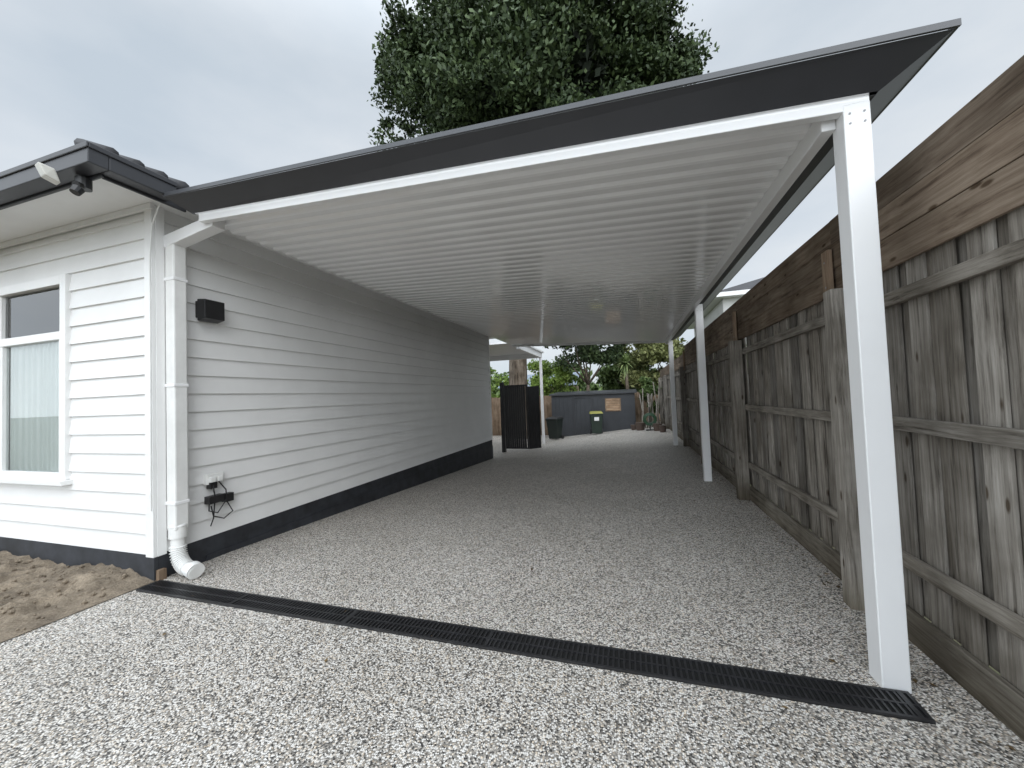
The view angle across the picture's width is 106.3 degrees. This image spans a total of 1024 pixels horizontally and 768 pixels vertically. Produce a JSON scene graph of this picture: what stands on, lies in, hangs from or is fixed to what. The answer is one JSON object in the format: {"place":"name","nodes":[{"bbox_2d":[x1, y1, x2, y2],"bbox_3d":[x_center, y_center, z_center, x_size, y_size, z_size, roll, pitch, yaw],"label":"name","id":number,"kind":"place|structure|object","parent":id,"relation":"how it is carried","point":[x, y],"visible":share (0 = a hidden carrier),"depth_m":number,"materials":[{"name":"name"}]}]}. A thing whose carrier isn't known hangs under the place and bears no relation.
{"place":"outdoors","nodes":[
{"label":"outdoors","id":0,"kind":"place"},
{"bbox_2d":[0,551,156,642],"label":"sandy soil","id":1,"kind":"structure","parent":0,"point":[87,583],"depth_m":3.11,"materials":[{"name":"beige soil"}]},
{"bbox_2d":[0,450,1023,767],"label":"driveway","id":2,"kind":"structure","parent":0,"point":[640,552],"depth_m":2.22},
{"bbox_2d":[156,568,166,580],"bbox_3d":[-3.006,1.657,3.292,0.040,0.140,0.060,-3,-2,17],"label":"stump end","id":3,"kind":"object","parent":2,"relation":"on","point":[161,573],"visible":0.56,"depth_m":3.28,"materials":[{"name":"brown wood"}]},
{"bbox_2d":[136,580,935,724],"bbox_3d":[-0.597,1.560,2.440,5.050,0.034,0.170,-3,-2,17],"label":"trench drain","id":4,"kind":"object","parent":2,"relation":"on","point":[893,703],"visible":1,"depth_m":2.12,"materials":[{"name":"plastic"}]},
{"bbox_2d":[163,18,961,693],"bbox_3d":[1.015,0.070,6.912,4.976,3.271,9.589,-3,-2,17],"label":"carport","id":5,"kind":"object","parent":2,"relation":"on","point":[649,216],"visible":0.95,"depth_m":2.71,"materials":[{"name":"grey metal"}]},
{"bbox_2d":[0,0,1023,385],"label":"sky","id":6,"kind":"structure","parent":0,"point":[197,92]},
{"bbox_2d":[51,405,999,674],"bbox_3d":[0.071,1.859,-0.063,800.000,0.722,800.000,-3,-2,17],"label":"ground","id":7,"kind":"structure","parent":0,"point":[833,547],"depth_m":2.41,"materials":[{"name":"soil"}]},
{"bbox_2d":[0,210,491,554],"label":"walls","id":8,"kind":"structure","parent":7,"relation":"on","point":[307,384],"depth_m":4.11,"materials":[{"name":"paint"}]},
{"bbox_2d":[8,288,58,469],"bbox_3d":[-4.762,0.171,5.622,3.600,2.700,2.600,-3,-2,17],"label":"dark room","id":9,"kind":"object","parent":8,"relation":"attached to","point":[33,313],"depth_m":4.58,"materials":[{"name":"grey glass"}]},
{"bbox_2d":[0,274,72,485],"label":"window frame","id":10,"kind":"object","parent":8,"relation":"attached to","point":[62,476],"visible":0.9,"depth_m":3.75,"materials":[{"name":"white wood"}]},
{"bbox_2d":[10,341,58,471],"bbox_3d":[-4.789,0.243,3.897,1.070,1.379,0.038,-3,-2,17],"label":"curtain","id":11,"kind":"object","parent":10,"relation":"hanging from","point":[34,407],"visible":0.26,"depth_m":3.92,"materials":[{"name":"white fabric"}]},
{"bbox_2d":[163,220,224,579],"bbox_3d":[-2.768,0.117,3.346,0.614,3.096,0.167,-3,-2,17],"label":"downpipe","id":12,"kind":"object","parent":8,"relation":"attached to","point":[176,244],"visible":0.99,"depth_m":3.38,"materials":[{"name":"white plastic"}]},
{"bbox_2d":[195,299,224,323],"bbox_3d":[-2.935,-0.709,3.736,0.125,0.208,0.190,-3,-2,17],"label":"wall light","id":13,"kind":"object","parent":8,"relation":"attached to","point":[208,310],"visible":1,"depth_m":3.68,"materials":[{"name":"black plastic"}]},
{"bbox_2d":[204,472,233,525],"bbox_3d":[-2.855,1.113,3.758,0.106,0.492,0.245,-3,-2,17],"label":"power outlet","id":14,"kind":"object","parent":8,"relation":"attached to","point":[211,480],"visible":1,"depth_m":3.71,"materials":[{"name":"white plastic"}]},
{"bbox_2d":[0,440,492,585],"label":"base boards","id":15,"kind":"object","parent":8,"relation":"attached to","point":[216,545],"visible":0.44,"depth_m":4.24,"materials":[{"name":"black paint"}]},
{"bbox_2d":[0,178,494,338],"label":"soffit and fascia","id":16,"kind":"structure","parent":8,"relation":"attached to","point":[66,210],"depth_m":3.47,"materials":[{"name":"white paint"}]},
{"bbox_2d":[0,141,185,211],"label":"gutter","id":17,"kind":"object","parent":16,"relation":"attached to","point":[23,183],"visible":0.9,"depth_m":2.89,"materials":[{"name":"grey metal"}]},
{"bbox_2d":[35,162,92,195],"bbox_3d":[-3.235,-1.453,2.759,0.285,0.201,0.166,-1,-2,-23],"label":"security light","id":18,"kind":"object","parent":17,"relation":"attached to","point":[81,185],"visible":1,"depth_m":2.74,"materials":[{"name":"white plastic"}]},
{"bbox_2d":[74,138,195,192],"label":"roof tiles","id":19,"kind":"object","parent":16,"relation":"on","point":[181,184],"visible":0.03,"depth_m":3.00,"materials":[{"name":"grey tile"}]},
{"bbox_2d":[144,205,492,557],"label":"corner boards","id":20,"kind":"object","parent":8,"relation":"attached to","point":[156,531],"visible":0.87,"depth_m":3.34,"materials":[{"name":"white paint"}]},
{"bbox_2d":[149,202,160,510],"bbox_3d":[-3.023,-0.237,3.257,0.228,2.624,0.014,-3,-2,28],"label":"wall cable","id":21,"kind":"object","parent":20,"relation":"attached to","point":[159,203],"depth_m":3.30,"materials":[{"name":"white plastic"}]},
{"bbox_2d":[490,367,508,397],"bbox_3d":[-1.830,0.788,25.610,4.020,4.594,4.103,-1,-2,-23],"label":"lime shrub","id":22,"kind":"object","parent":7,"relation":"on","point":[496,381],"visible":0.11,"depth_m":25.24,"materials":[{"name":"green plant"}]},
{"bbox_2d":[489,342,544,443],"bbox_3d":[-1.885,0.698,14.688,5.750,3.840,3.500,-3,-2,17],"label":"verandah","id":23,"kind":"object","parent":7,"relation":"on","point":[500,351],"visible":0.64,"depth_m":15.33,"materials":[{"name":"white metal"}]},
{"bbox_2d":[500,383,540,451],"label":"driveway gate","id":24,"kind":"structure","parent":7,"relation":"on","point":[511,410],"depth_m":12.80,"materials":[{"name":"black plastic"}]},
{"bbox_2d":[497,372,579,390],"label":"neighbour garage","id":25,"kind":"structure","parent":7,"relation":"on","point":[529,376],"depth_m":28.61,"materials":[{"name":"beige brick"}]},
{"bbox_2d":[367,0,719,437],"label":"tree","id":26,"kind":"object","parent":7,"relation":"on","point":[453,64],"visible":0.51,"depth_m":15.95,"materials":[{"name":"green plant"}]},
{"bbox_2d":[527,359,580,395],"bbox_3d":[2.650,0.604,24.164,3.595,4.523,2.977,-2,-2,-10],"label":"lime shrub","id":27,"kind":"object","parent":7,"relation":"on","point":[558,380],"visible":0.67,"depth_m":23.67,"materials":[{"name":"green plant"}]},
{"bbox_2d":[491,392,659,435],"bbox_3d":[0.026,1.619,16.809,18.077,2.400,10.215,-3,-2,17],"label":"timber fence","id":28,"kind":"object","parent":7,"relation":"on","point":[496,417],"visible":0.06,"depth_m":21.57,"materials":[{"name":"brown wood"}]},
{"bbox_2d":[491,362,667,403],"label":"distant trees","id":29,"kind":"object","parent":7,"relation":"on","point":[581,384],"visible":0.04,"depth_m":43.42,"materials":[{"name":"green plant"}]},
{"bbox_2d":[543,344,628,390],"bbox_3d":[4.249,-1.251,21.687,5.157,7.940,5.118,-1,-2,-22],"label":"garden tree","id":30,"kind":"object","parent":7,"relation":"on","point":[595,354],"visible":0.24,"depth_m":21.73,"materials":[{"name":"green plant"}]},
{"bbox_2d":[549,389,636,435],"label":"garden shed","id":31,"kind":"structure","parent":7,"relation":"on","point":[574,408],"depth_m":18.05,"materials":[{"name":"metal"}]},
{"bbox_2d":[610,352,636,388],"bbox_3d":[5.973,0.303,20.054,1.562,4.003,1.407,-1,-2,-26],"label":"cordyline","id":32,"kind":"object","parent":7,"relation":"on","point":[624,362],"visible":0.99,"depth_m":19.94,"materials":[{"name":"green plant"}]},
{"bbox_2d":[596,363,662,411],"bbox_3d":[8.781,-0.227,28.985,5.095,5.044,4.549,-2,-2,-4],"label":"garden tree","id":33,"kind":"object","parent":7,"relation":"on","point":[608,378],"visible":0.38,"depth_m":28.31,"materials":[{"name":"green plant"}]},
{"bbox_2d":[637,375,661,421],"bbox_3d":[6.693,0.839,18.419,1.341,2.560,1.316,0,-3,-43],"label":"lime shrub","id":34,"kind":"object","parent":7,"relation":"on","point":[647,382],"visible":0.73,"depth_m":18.27,"materials":[{"name":"green plant"}]},
{"bbox_2d":[615,337,687,390],"bbox_3d":[9.034,-0.907,24.133,5.542,6.056,5.363,-3,-2,17],"label":"garden tree","id":35,"kind":"object","parent":7,"relation":"on","point":[649,355],"visible":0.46,"depth_m":22.88,"materials":[{"name":"green plant"}]},
{"bbox_2d":[694,297,749,415],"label":"walls","id":36,"kind":"structure","parent":7,"relation":"on","point":[718,309],"depth_m":21.30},
{"bbox_2d":[688,289,749,328],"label":"eaves","id":37,"kind":"object","parent":36,"relation":"on","point":[720,296],"depth_m":19.96,"materials":[{"name":"white paint"}]},
{"bbox_2d":[721,277,763,291],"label":"roof","id":38,"kind":"structure","parent":37,"relation":"on","point":[748,285],"depth_m":20.32,"materials":[{"name":"metal"}]},
{"bbox_2d":[658,55,1023,741],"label":"timber fence","id":39,"kind":"object","parent":7,"relation":"on","point":[950,205],"visible":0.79,"depth_m":1.98,"materials":[{"name":"brown wood"}]},
{"bbox_2d":[492,421,692,458],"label":"driveway","id":40,"kind":"structure","parent":0,"point":[624,441],"depth_m":12.45,"materials":[{"name":"grey concrete"}]},
{"bbox_2d":[545,416,563,438],"bbox_3d":[1.922,1.964,17.072,0.570,1.019,0.750,-3,-2,34],"label":"wheelie bin","id":41,"kind":"object","parent":40,"relation":"on","point":[554,425],"visible":0.96,"depth_m":16.85,"materials":[{"name":"black plastic"}]},
{"bbox_2d":[589,411,602,433],"bbox_3d":[3.743,1.722,17.042,0.570,1.019,0.750,-2,-2,8],"label":"wheelie bin","id":42,"kind":"object","parent":40,"relation":"on","point":[596,418],"visible":0.99,"depth_m":16.75,"materials":[{"name":"green plastic"}]},
{"bbox_2d":[631,422,665,431],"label":"plant pots","id":43,"kind":"object","parent":40,"relation":"on","point":[638,426],"visible":0.94,"depth_m":15.81,"materials":[{"name":"ceramic"}]},
{"bbox_2d":[643,407,656,430],"bbox_3d":[5.555,1.392,15.476,0.531,0.950,0.300,-3,-2,17],"label":"hose reel","id":44,"kind":"object","parent":40,"relation":"on","point":[649,414],"visible":0.98,"depth_m":15.45,"materials":[{"name":"green plastic"}]},
{"bbox_2d":[639,382,663,427],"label":"timber poles","id":45,"kind":"object","parent":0,"point":[650,402],"visible":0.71,"depth_m":16.98,"materials":[{"name":"wood"}]}
]}

